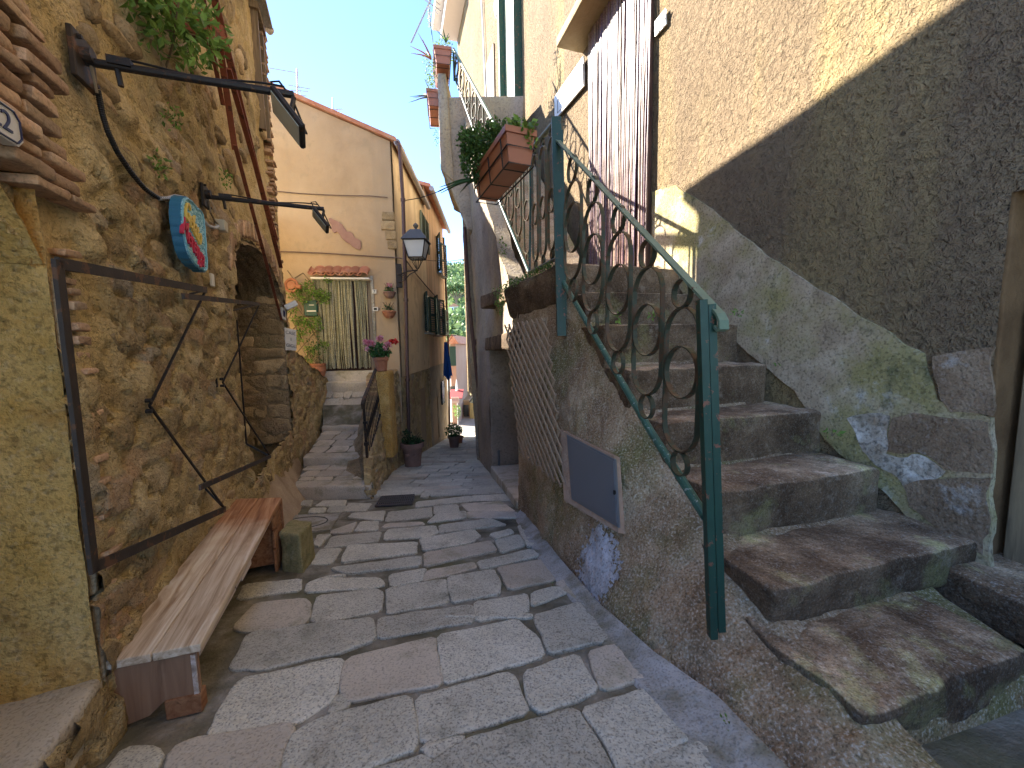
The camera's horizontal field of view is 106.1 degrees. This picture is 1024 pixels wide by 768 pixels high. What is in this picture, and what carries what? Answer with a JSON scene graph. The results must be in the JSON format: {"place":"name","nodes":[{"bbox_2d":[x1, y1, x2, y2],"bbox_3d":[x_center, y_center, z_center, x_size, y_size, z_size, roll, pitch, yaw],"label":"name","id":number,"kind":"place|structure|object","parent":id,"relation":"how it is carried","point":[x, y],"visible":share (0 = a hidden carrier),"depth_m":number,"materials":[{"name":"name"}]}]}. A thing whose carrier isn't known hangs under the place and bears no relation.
{"place":"outdoors","nodes":[
{"label":"outdoors","id":0,"kind":"place"},
{"bbox_2d":[266,0,463,264],"label":"sky","id":1,"kind":"structure","parent":0,"point":[358,54],"materials":[{"name":"blue"}]},
{"bbox_2d":[106,435,710,767],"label":"paving","id":2,"kind":"structure","parent":0,"point":[638,728],"depth_m":2.20,"materials":[{"name":"stone"}]},
{"bbox_2d":[374,494,414,506],"bbox_3d":[-1.890,1.905,6.273,0.576,0.156,0.691,-2,6,-11],"label":"drain grate","id":3,"kind":"object","parent":2,"relation":"on","point":[395,500],"visible":1,"depth_m":6.22,"materials":[{"name":"black metal"}]},
{"bbox_2d":[400,429,424,466],"bbox_3d":[-2.580,1.637,9.959,0.596,1.011,0.596,5,8,45],"label":"potted plant","id":4,"kind":"object","parent":2,"relation":"on","point":[411,449],"visible":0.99,"depth_m":9.81,"materials":[{"name":"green plant"}]},
{"bbox_2d":[445,422,461,447],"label":"potted plant","id":5,"kind":"object","parent":2,"relation":"on","point":[453,436],"visible":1,"depth_m":14.50,"materials":[{"name":"green plant"}]},
{"bbox_2d":[451,397,458,402],"bbox_3d":[-3.271,0.922,22.186,0.432,0.340,0.068,-1,6,0],"label":"hanging sign","id":6,"kind":"object","parent":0,"point":[454,399],"visible":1,"depth_m":22.16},
{"bbox_2d":[447,377,474,434],"bbox_3d":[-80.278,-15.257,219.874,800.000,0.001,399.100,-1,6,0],"label":"town ground","id":7,"kind":"structure","parent":0,"point":[467,424],"depth_m":24.67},
{"bbox_2d":[455,379,457,420],"bbox_3d":[-3.370,1.373,23.741,0.240,3.400,0.228,-1,6,0],"label":"sun umbrella","id":8,"kind":"object","parent":7,"relation":"on","point":[456,388],"visible":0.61,"depth_m":23.58,"materials":[{"name":"white fabric"}]},
{"bbox_2d":[453,404,460,419],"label":"potted shrub","id":9,"kind":"object","parent":7,"relation":"on","point":[455,411],"visible":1,"depth_m":22.73,"materials":[{"name":"green plant"}]},
{"bbox_2d":[449,334,467,424],"bbox_3d":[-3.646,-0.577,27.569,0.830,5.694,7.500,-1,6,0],"label":"coral house","id":10,"kind":"structure","parent":7,"relation":"on","point":[457,351],"depth_m":25.23,"materials":[{"name":"paint"}]},
{"bbox_2d":[449,346,452,365],"bbox_3d":[-3.811,-1.730,23.929,0.220,1.200,0.060,-1,6,0],"label":"window","id":11,"kind":"structure","parent":10,"relation":"in","point":[450,347],"depth_m":23.89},
{"bbox_2d":[452,346,455,365],"bbox_3d":[-3.594,-1.734,23.929,0.220,1.200,0.060,-1,6,0],"label":"window","id":12,"kind":"structure","parent":10,"relation":"in","point":[453,347],"depth_m":23.90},
{"bbox_2d":[450,389,463,398],"bbox_3d":[-3.373,0.598,23.314,0.800,0.460,0.900,-1,6,0],"label":"shop awning","id":13,"kind":"object","parent":10,"relation":"attached to","point":[458,393],"visible":0.71,"depth_m":23.32,"materials":[{"name":"red fabric"}]},
{"bbox_2d":[463,395,472,415],"bbox_3d":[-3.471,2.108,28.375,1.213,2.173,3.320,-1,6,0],"label":"house","id":14,"kind":"structure","parent":7,"relation":"on","point":[466,404],"depth_m":27.27,"materials":[{"name":"paint"}]},
{"bbox_2d":[463,405,468,415],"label":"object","id":15,"kind":"structure","parent":14,"relation":"in","point":[465,407],"depth_m":27.27,"materials":[{"name":"glass"}]},
{"bbox_2d":[470,399,473,418],"bbox_3d":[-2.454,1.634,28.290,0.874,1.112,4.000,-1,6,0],"label":"mustard house","id":16,"kind":"structure","parent":7,"relation":"on","point":[471,410],"depth_m":26.31,"materials":[{"name":"paint"}]},
{"bbox_2d":[93,443,1023,767],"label":"alley ground","id":17,"kind":"structure","parent":0,"point":[997,743],"depth_m":2.24,"materials":[{"name":"stone"}]},
{"bbox_2d":[0,0,305,767],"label":"stone house","id":18,"kind":"structure","parent":17,"relation":"on","point":[70,188],"depth_m":1.95,"materials":[{"name":"stone"}]},
{"bbox_2d":[0,101,23,146],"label":"number plate","id":19,"kind":"object","parent":18,"relation":"attached to","point":[11,133],"visible":1,"depth_m":1.34,"materials":[{"name":"white ceramic"}]},
{"bbox_2d":[50,257,225,575],"bbox_3d":[-2.063,0.212,2.235,0.145,1.768,1.702,-3,6,-22],"label":"iron frame","id":20,"kind":"object","parent":18,"relation":"attached to","point":[59,267],"visible":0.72,"depth_m":1.52,"materials":[{"name":"metal"}]},
{"bbox_2d":[90,65,227,232],"bbox_3d":[-2.435,-1.418,2.827,0.080,0.418,2.086,-3,6,-22],"label":"conduit","id":21,"kind":"object","parent":18,"relation":"attached to","point":[221,225],"visible":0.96,"depth_m":2.10,"materials":[{"name":"black rubber"}]},
{"bbox_2d":[146,147,172,179],"bbox_3d":[-2.270,-1.406,2.475,0.140,0.186,0.144,-1,6,0],"label":"wall weed","id":22,"kind":"object","parent":18,"relation":"attached to","point":[157,167],"depth_m":2.48,"materials":[{"name":"green plant"}]},
{"bbox_2d":[159,102,183,130],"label":"wall weed","id":23,"kind":"object","parent":18,"relation":"attached to","point":[172,117],"depth_m":2.71,"materials":[{"name":"green plant"}]},
{"bbox_2d":[118,0,233,75],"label":"plant","id":24,"kind":"object","parent":18,"relation":"attached to","point":[172,23],"visible":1,"depth_m":2.58,"materials":[{"name":"green plant"}]},
{"bbox_2d":[65,22,307,148],"bbox_3d":[-1.630,-1.524,2.040,0.964,0.322,0.215,-3,6,-21],"label":"wall floodlight","id":25,"kind":"object","parent":18,"relation":"attached to","point":[82,56],"depth_m":1.96,"materials":[{"name":"metal"}]},
{"bbox_2d":[169,195,207,272],"bbox_3d":[-2.296,-1.069,2.745,0.078,0.486,0.496,-3,6,-22],"label":"shop sign","id":26,"kind":"object","parent":18,"relation":"attached to","point":[187,225],"visible":1,"depth_m":2.65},
{"bbox_2d":[209,273,214,286],"bbox_3d":[-2.660,-0.922,3.413,0.024,0.110,0.060,-3,6,-22],"label":"switch box","id":27,"kind":"object","parent":18,"relation":"attached to","point":[212,281],"visible":0.98,"depth_m":3.39,"materials":[{"name":"white plastic"}]},
{"bbox_2d":[166,0,282,319],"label":"rusty rail","id":28,"kind":"object","parent":18,"relation":"attached to","point":[229,72],"visible":0.63,"depth_m":3.77,"materials":[{"name":"red metal"}]},
{"bbox_2d":[218,167,232,189],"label":"wall weed","id":29,"kind":"object","parent":18,"relation":"attached to","point":[226,177],"depth_m":3.89,"materials":[{"name":"green plant"}]},
{"bbox_2d":[181,293,270,489],"bbox_3d":[-2.413,0.062,3.212,0.260,1.701,2.152,-3,6,-22],"label":"iron frame","id":30,"kind":"object","parent":18,"relation":"attached to","point":[206,484],"visible":0.91,"depth_m":3.52,"materials":[{"name":"metal"}]},
{"bbox_2d":[248,0,271,143],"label":"window frame","id":31,"kind":"structure","parent":18,"relation":"in","point":[257,24],"depth_m":6.19,"materials":[{"name":"brown wood"}]},
{"bbox_2d":[200,182,331,233],"bbox_3d":[-2.249,-1.619,3.594,1.016,0.306,0.184,-3,6,-21],"label":"wall floodlight","id":32,"kind":"object","parent":18,"relation":"attached to","point":[318,217],"depth_m":3.55,"materials":[{"name":"metal"}]},
{"bbox_2d":[281,307,285,320],"bbox_3d":[-4.216,-1.294,7.100,0.041,0.238,0.101,-1,6,0],"label":"number plate","id":33,"kind":"object","parent":18,"relation":"attached to","point":[283,312],"visible":0.93,"depth_m":7.08,"materials":[{"name":"white ceramic"}]},
{"bbox_2d":[284,327,296,350],"bbox_3d":[-4.200,-0.848,7.285,0.067,0.432,0.229,2,6,26],"label":"shop plaque","id":34,"kind":"object","parent":18,"relation":"attached to","point":[290,339],"visible":1,"depth_m":7.26,"materials":[{"name":"paper"}]},
{"bbox_2d":[283,300,297,310],"bbox_3d":[-4.146,-1.459,7.184,0.272,0.184,0.275,-4,6,-28],"label":"security light","id":35,"kind":"object","parent":18,"relation":"attached to","point":[290,305],"visible":0.93,"depth_m":7.08,"materials":[{"name":"white plastic"}]},
{"bbox_2d":[106,497,283,724],"bbox_3d":[-2.088,1.501,2.833,0.407,0.632,2.136,-3,6,-21],"label":"wooden bench","id":36,"kind":"object","parent":17,"relation":"on","point":[158,662],"visible":0.94,"depth_m":2.11,"materials":[{"name":"brown wood"}]},
{"bbox_2d":[264,350,327,468],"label":"stone wall","id":37,"kind":"structure","parent":17,"relation":"on","point":[310,387],"depth_m":8.26,"materials":[{"name":"stone"}]},
{"bbox_2d":[306,336,325,376],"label":"potted plant","id":38,"kind":"object","parent":37,"relation":"on","point":[321,367],"visible":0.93,"depth_m":9.65,"materials":[{"name":"green plant"}]},
{"bbox_2d":[279,520,314,572],"bbox_3d":[-2.096,1.590,3.758,0.239,0.469,0.470,-2,6,-13],"label":"stone block","id":39,"kind":"object","parent":17,"relation":"on","point":[297,545],"depth_m":3.59,"materials":[{"name":"stone"}]},
{"bbox_2d":[293,513,340,532],"bbox_3d":[-2.780,1.854,5.142,0.818,0.173,0.943,-2,6,-15],"label":"manhole cover","id":40,"kind":"object","parent":17,"relation":"on","point":[323,522],"visible":0.54,"depth_m":5.22,"materials":[{"name":"grey stone"}]},
{"bbox_2d":[296,370,377,499],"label":"entry steps","id":41,"kind":"structure","parent":17,"relation":"on","point":[325,475],"depth_m":8.12,"materials":[{"name":"stone"}]},
{"bbox_2d":[361,368,380,457],"bbox_3d":[-2.814,0.628,7.760,0.119,1.837,1.483,-2,6,-7],"label":"entry railing","id":42,"kind":"object","parent":41,"relation":"on","point":[368,424],"visible":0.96,"depth_m":7.54,"materials":[{"name":"metal"}]},
{"bbox_2d":[269,81,436,451],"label":"peach house","id":43,"kind":"structure","parent":17,"relation":"on","point":[341,154],"depth_m":9.91,"materials":[{"name":"paint"}]},
{"bbox_2d":[270,68,308,95],"bbox_3d":[-5.833,-7.803,10.122,0.988,0.913,0.126,-1,6,0],"label":"tv antenna","id":44,"kind":"object","parent":43,"relation":"on","point":[297,85],"visible":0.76,"depth_m":10.08,"materials":[{"name":"metal"}]},
{"bbox_2d":[287,270,322,358],"bbox_3d":[-5.252,-1.635,9.771,0.846,2.435,0.030,-2,6,-9],"label":"plant trellis","id":45,"kind":"object","parent":43,"relation":"attached to","point":[304,315],"visible":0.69,"depth_m":9.74,"materials":[{"name":"plant"}]},
{"bbox_2d":[284,278,301,292],"bbox_3d":[-5.443,-2.453,9.557,0.454,0.369,0.126,-1,6,0],"label":"wall pot","id":46,"kind":"object","parent":45,"relation":"attached to","point":[289,283],"depth_m":9.55,"materials":[{"name":"ceramic"}]},
{"bbox_2d":[286,276,332,363],"bbox_3d":[-5.122,-1.566,9.755,1.260,2.305,0.343,-2,6,-7],"label":"climbing plant","id":47,"kind":"object","parent":43,"relation":"on","point":[315,293],"visible":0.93,"depth_m":9.71,"materials":[{"name":"green plant"}]},
{"bbox_2d":[304,300,318,316],"bbox_3d":[-5.116,-1.926,9.820,0.320,0.400,0.173,-2,6,-9],"label":"letterbox","id":48,"kind":"object","parent":43,"relation":"attached to","point":[311,309],"visible":0.86,"depth_m":9.75,"materials":[{"name":"green metal"}]},
{"bbox_2d":[277,191,387,197],"bbox_3d":[-4.670,-4.800,9.717,2.940,0.076,0.022,-2,6,-9],"label":"facade cable","id":49,"kind":"object","parent":43,"relation":"attached to","point":[331,195],"visible":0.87,"depth_m":9.74,"materials":[{"name":"rubber"}]},
{"bbox_2d":[312,280,370,368],"bbox_3d":[-4.401,-1.542,9.988,1.333,2.313,0.072,-2,6,-9],"label":"bead curtain","id":50,"kind":"object","parent":43,"relation":"hanging from","point":[344,295],"visible":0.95,"depth_m":9.98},
{"bbox_2d":[280,251,402,259],"bbox_3d":[-4.340,-3.300,9.914,3.126,0.182,0.029,-2,6,-9],"label":"facade cable","id":51,"kind":"object","parent":43,"relation":"attached to","point":[341,254],"visible":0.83,"depth_m":9.89,"materials":[{"name":"rubber"}]},
{"bbox_2d":[317,281,371,370],"bbox_3d":[-4.424,-1.513,10.102,1.308,2.313,0.060,-2,6,-9],"label":"door","id":52,"kind":"structure","parent":43,"relation":"in","point":[354,304],"depth_m":10.13,"materials":[{"name":"brown wood"}]},
{"bbox_2d":[382,302,395,317],"bbox_3d":[-3.227,-1.931,10.096,0.363,0.414,0.361,-1,6,0],"label":"wall pot","id":53,"kind":"object","parent":43,"relation":"attached to","point":[388,312],"depth_m":10.01,"materials":[{"name":"ceramic"}]},
{"bbox_2d":[383,282,395,298],"bbox_3d":[-3.200,-2.441,10.052,0.321,0.416,0.321,-1,6,0],"label":"wall pot","id":54,"kind":"object","parent":43,"relation":"attached to","point":[389,292],"depth_m":9.99,"materials":[{"name":"ceramic"}]},
{"bbox_2d":[395,223,430,287],"bbox_3d":[-2.565,-3.264,9.731,0.993,1.503,0.836,-1,6,0],"label":"street lantern","id":55,"kind":"object","parent":43,"relation":"attached to","point":[416,243],"visible":1,"depth_m":9.44,"materials":[{"name":"metal"}]},
{"bbox_2d":[424,295,433,334],"bbox_3d":[-3.144,-2.601,14.472,0.180,1.477,1.225,-1,6,-2],"label":"window","id":56,"kind":"structure","parent":43,"relation":"in","point":[428,332],"depth_m":14.67,"materials":[{"name":"black glass"}]},
{"bbox_2d":[346,369,404,498],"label":"retaining wall","id":57,"kind":"structure","parent":17,"relation":"on","point":[385,458],"depth_m":8.30,"materials":[{"name":"paint"}]},
{"bbox_2d":[362,335,398,370],"bbox_3d":[-2.845,-0.672,8.324,0.733,0.783,0.489,-1,6,0],"label":"potted geranium","id":58,"kind":"object","parent":57,"relation":"on","point":[379,353],"visible":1,"depth_m":8.26,"materials":[{"name":"plant"}]},
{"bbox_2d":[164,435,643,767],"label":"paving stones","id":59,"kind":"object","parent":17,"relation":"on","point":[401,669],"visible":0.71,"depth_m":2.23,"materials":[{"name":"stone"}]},
{"bbox_2d":[419,181,450,446],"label":"yellow house","id":60,"kind":"structure","parent":17,"relation":"on","point":[436,268],"depth_m":17.17,"materials":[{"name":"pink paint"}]},
{"bbox_2d":[407,261,445,307],"bbox_3d":[-3.202,-3.729,15.357,0.036,0.506,8.743,-1,6,-2],"label":"facade cable","id":61,"kind":"object","parent":60,"relation":"attached to","point":[423,282],"visible":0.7,"depth_m":13.38,"materials":[{"name":"rubber"}]},
{"bbox_2d":[434,296,442,336],"bbox_3d":[-3.250,-2.933,16.941,0.180,1.701,1.281,-1,6,-2],"label":"window","id":62,"kind":"structure","parent":60,"relation":"in","point":[437,335],"depth_m":17.20,"materials":[{"name":"black glass"}]},
{"bbox_2d":[436,236,444,278],"bbox_3d":[-3.354,-5.882,17.972,0.180,1.694,1.435,-1,6,-2],"label":"window","id":63,"kind":"structure","parent":60,"relation":"in","point":[439,273],"depth_m":17.79,"materials":[{"name":"black glass"}]},
{"bbox_2d":[441,380,444,404],"bbox_3d":[-3.315,0.402,18.367,0.100,1.100,0.700,-1,6,-2],"label":"window","id":64,"kind":"structure","parent":60,"relation":"in","point":[442,382],"depth_m":18.07,"materials":[{"name":"glass"}]},
{"bbox_2d":[459,432,463,442],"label":"potted plant","id":65,"kind":"object","parent":17,"relation":"on","point":[461,438],"visible":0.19,"depth_m":16.38,"materials":[{"name":"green plant"}]},
{"bbox_2d":[462,219,479,459],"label":"narrow house","id":66,"kind":"structure","parent":17,"relation":"on","point":[470,297],"depth_m":10.55,"materials":[{"name":"paint"}]},
{"bbox_2d":[465,117,578,508],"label":"stair block","id":67,"kind":"structure","parent":17,"relation":"on","point":[497,420],"depth_m":8.21,"materials":[{"name":"stone"}]},
{"bbox_2d":[515,510,787,767],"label":"gutter cement","id":68,"kind":"object","parent":17,"relation":"on","point":[693,709],"visible":0.94,"depth_m":1.94,"materials":[{"name":"concrete"}]},
{"bbox_2d":[432,0,1023,645],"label":"rendered house","id":69,"kind":"structure","parent":17,"relation":"on","point":[836,204],"depth_m":3.02,"materials":[{"name":"paint"}]},
{"bbox_2d":[410,0,440,42],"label":"tv antenna","id":70,"kind":"object","parent":69,"relation":"attached to","point":[429,2],"visible":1,"depth_m":9.14,"materials":[{"name":"metal"}]},
{"bbox_2d":[437,73,523,235],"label":"balcony","id":71,"kind":"structure","parent":69,"relation":"attached to","point":[452,114],"depth_m":9.22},
{"bbox_2d":[405,185,449,200],"bbox_3d":[-2.268,-4.952,10.070,1.884,0.118,0.052,3,7,34],"label":"overhead wire","id":72,"kind":"object","parent":71,"relation":"attached to","point":[426,195],"visible":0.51,"depth_m":10.04,"materials":[{"name":"black rubber"}]},
{"bbox_2d":[426,88,438,128],"bbox_3d":[-1.925,-6.914,9.719,0.416,0.388,1.013,-2,6,-10],"label":"planter box","id":73,"kind":"object","parent":71,"relation":"on","point":[432,104],"visible":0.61,"depth_m":9.35,"materials":[{"name":"ceramic"}]},
{"bbox_2d":[410,81,428,101],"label":"aloe plant","id":74,"kind":"object","parent":73,"relation":"in","point":[423,96],"visible":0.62,"depth_m":9.38,"materials":[{"name":"green plant"}]},
{"bbox_2d":[422,37,452,90],"bbox_3d":[-1.748,-7.553,9.205,0.784,1.125,0.748,-1,6,0],"label":"planter shrub","id":75,"kind":"object","parent":73,"relation":"in","point":[431,76],"visible":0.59,"depth_m":9.13,"materials":[{"name":"green plant"}]},
{"bbox_2d":[427,5,432,41],"bbox_3d":[-1.925,-8.445,9.011,0.158,0.832,0.137,-1,6,0],"label":"flower spike","id":76,"kind":"object","parent":75,"relation":"in","point":[428,16],"visible":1,"depth_m":9.01,"materials":[{"name":"white plant"}]},
{"bbox_2d":[438,24,449,42],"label":"aloe plant","id":77,"kind":"object","parent":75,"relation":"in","point":[445,40],"visible":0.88,"depth_m":9.05,"materials":[{"name":"green plant"}]},
{"bbox_2d":[433,126,439,145],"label":"trailing plant","id":78,"kind":"object","parent":71,"relation":"hanging from","point":[437,137],"visible":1,"depth_m":9.47,"materials":[{"name":"green plant"}]},
{"bbox_2d":[433,44,451,88],"bbox_3d":[-1.681,-7.578,9.277,0.416,0.388,0.968,-2,6,-12],"label":"planter box","id":79,"kind":"object","parent":71,"relation":"on","point":[442,58],"visible":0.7,"depth_m":8.87,"materials":[{"name":"ceramic"}]},
{"bbox_2d":[411,33,431,59],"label":"aloe plant","id":80,"kind":"object","parent":79,"relation":"in","point":[429,56],"visible":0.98,"depth_m":9.03,"materials":[{"name":"plant"}]},
{"bbox_2d":[481,0,486,96],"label":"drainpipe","id":81,"kind":"object","parent":69,"relation":"attached to","point":[483,48],"visible":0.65,"depth_m":13.51,"materials":[{"name":"metal"}]},
{"bbox_2d":[494,0,497,18],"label":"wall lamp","id":82,"kind":"object","parent":69,"relation":"attached to","point":[495,7],"visible":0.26,"depth_m":11.37,"materials":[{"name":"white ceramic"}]},
{"bbox_2d":[504,0,512,96],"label":"upper door","id":83,"kind":"structure","parent":69,"relation":"in","point":[507,3],"depth_m":11.02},
{"bbox_2d":[554,56,584,115],"bbox_3d":[1.097,-5.702,7.519,0.039,0.578,1.328,-3,6,-17],"label":"name plaque","id":84,"kind":"object","parent":69,"relation":"attached to","point":[572,87],"visible":0.97,"depth_m":7.38,"materials":[{"name":"white stone"}]},
{"bbox_2d":[588,0,651,266],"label":"bead curtain","id":85,"kind":"object","parent":69,"relation":"hanging from","point":[611,59],"visible":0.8,"depth_m":5.86,"materials":[{"name":"plastic"}]},
{"bbox_2d":[593,0,653,266],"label":"entrance door","id":86,"kind":"structure","parent":69,"relation":"in","point":[648,229],"depth_m":5.41,"materials":[{"name":"brown wood"}]},
{"bbox_2d":[654,9,666,36],"bbox_3d":[1.928,-4.682,4.986,0.028,0.198,0.260,-3,6,-17],"label":"number plate","id":87,"kind":"object","parent":69,"relation":"attached to","point":[660,23],"visible":1,"depth_m":4.98,"materials":[{"name":"white ceramic"}]},
{"bbox_2d":[1003,371,1023,564],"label":"boarded door","id":88,"kind":"structure","parent":69,"relation":"in","point":[1013,550],"depth_m":2.43,"materials":[{"name":"brown wood"}]},
{"bbox_2d":[480,207,1023,767],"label":"stone staircase","id":89,"kind":"structure","parent":17,"relation":"on","point":[850,637],"depth_m":2.48,"materials":[{"name":"stone"}]},
{"bbox_2d":[452,47,554,276],"bbox_3d":[-0.312,-4.553,6.759,0.322,6.272,5.682,-3,6,-18],"label":"landing railing","id":90,"kind":"object","parent":89,"relation":"on","point":[548,188],"visible":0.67,"depth_m":5.41,"materials":[{"name":"metal"}]},
{"bbox_2d":[474,124,536,204],"bbox_3d":[-0.122,-2.531,4.565,0.360,0.368,1.198,-3,6,-22],"label":"planter box","id":91,"kind":"object","parent":90,"relation":"hanging from","point":[505,163],"visible":0.94,"depth_m":4.23,"materials":[{"name":"ceramic"}]},
{"bbox_2d":[439,170,475,192],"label":"aloe plant","id":92,"kind":"object","parent":91,"relation":"in","point":[461,181],"visible":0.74,"depth_m":4.96,"materials":[{"name":"green plant"}]},
{"bbox_2d":[455,114,528,183],"bbox_3d":[-0.191,-2.857,4.609,1.248,0.676,0.610,4,7,41],"label":"planter shrub","id":93,"kind":"object","parent":91,"relation":"in","point":[474,138],"visible":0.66,"depth_m":4.66,"materials":[{"name":"green plant"}]},
{"bbox_2d":[506,113,538,149],"bbox_3d":[0.112,-2.636,4.081,0.356,0.360,0.349,-1,6,0],"label":"planter seedling","id":94,"kind":"object","parent":91,"relation":"in","point":[516,118],"visible":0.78,"depth_m":4.00,"materials":[{"name":"green plant"}]},
{"bbox_2d":[491,236,554,314],"bbox_3d":[0.133,-1.464,4.976,0.207,1.097,1.380,-5,7,-34],"label":"wall moss","id":95,"kind":"object","parent":89,"relation":"attached to","point":[543,267],"depth_m":5.15,"materials":[{"name":"plant"}]},
{"bbox_2d":[504,316,564,486],"bbox_3d":[0.275,0.122,4.297,0.189,1.719,1.470,-3,6,-22],"label":"garden lattice","id":96,"kind":"object","parent":89,"relation":"on","point":[532,437],"visible":1,"depth_m":4.32,"materials":[{"name":"beige plastic"}]},
{"bbox_2d":[560,430,624,533],"bbox_3d":[0.672,0.826,3.482,0.264,0.599,1.190,-3,6,-22],"label":"meter cupboard","id":97,"kind":"object","parent":89,"relation":"attached to","point":[592,485],"visible":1,"depth_m":3.31,"materials":[{"name":"grey metal"}]},
{"bbox_2d":[614,311,621,324],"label":"weed","id":98,"kind":"object","parent":89,"relation":"on","point":[618,319],"visible":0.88,"depth_m":3.56,"materials":[{"name":"green plant"}]},
{"bbox_2d":[551,116,728,639],"bbox_3d":[0.778,-0.761,3.095,0.208,3.988,2.668,-2,6,-10],"label":"stair railing","id":99,"kind":"object","parent":89,"relation":"on","point":[708,313],"visible":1,"depth_m":2.34,"materials":[{"name":"metal"}]},
{"bbox_2d":[647,310,654,320],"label":"weed","id":100,"kind":"object","parent":89,"relation":"on","point":[650,316],"visible":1,"depth_m":3.67,"materials":[{"name":"green plant"}]},
{"bbox_2d":[729,308,743,316],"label":"weed","id":101,"kind":"object","parent":89,"relation":"on","point":[737,314],"visible":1,"depth_m":3.95,"materials":[{"name":"green plant"}]},
{"bbox_2d":[822,428,846,438],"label":"weed","id":102,"kind":"object","parent":89,"relation":"on","point":[840,432],"visible":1,"depth_m":3.14,"materials":[{"name":"green plant"}]},
{"bbox_3d":[-2.939,-2.025,17.868,0.944,0.415,4.244,-1,6,0],"label":"clothes line","id":103,"kind":"object","parent":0,"visible":0},
{"bbox_2d":[443,342,452,380],"bbox_3d":[-2.888,-1.004,17.189,0.441,1.740,0.150,-1,6,0],"label":"hanging towel","id":104,"kind":"object","parent":103,"relation":"hanging from","point":[447,371],"visible":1,"depth_m":17.18,"materials":[{"name":"fabric"}]},
{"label":"hillside","id":105,"kind":"structure","parent":0,"visible":0},
{"bbox_2d":[448,303,457,309],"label":"hill villa","id":106,"kind":"object","parent":105,"relation":"on","point":[453,305],"visible":0.28,"depth_m":116.00,"materials":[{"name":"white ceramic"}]},
{"bbox_2d":[445,260,465,341],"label":"hill woods","id":107,"kind":"object","parent":105,"relation":"on","point":[457,316],"visible":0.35,"depth_m":120.42,"materials":[{"name":"green plant"}]},
{"bbox_2d":[447,281,464,304],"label":"umbrella pine","id":108,"kind":"object","parent":105,"relation":"on","point":[454,287],"visible":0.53,"depth_m":126.74,"materials":[{"name":"green plant"}]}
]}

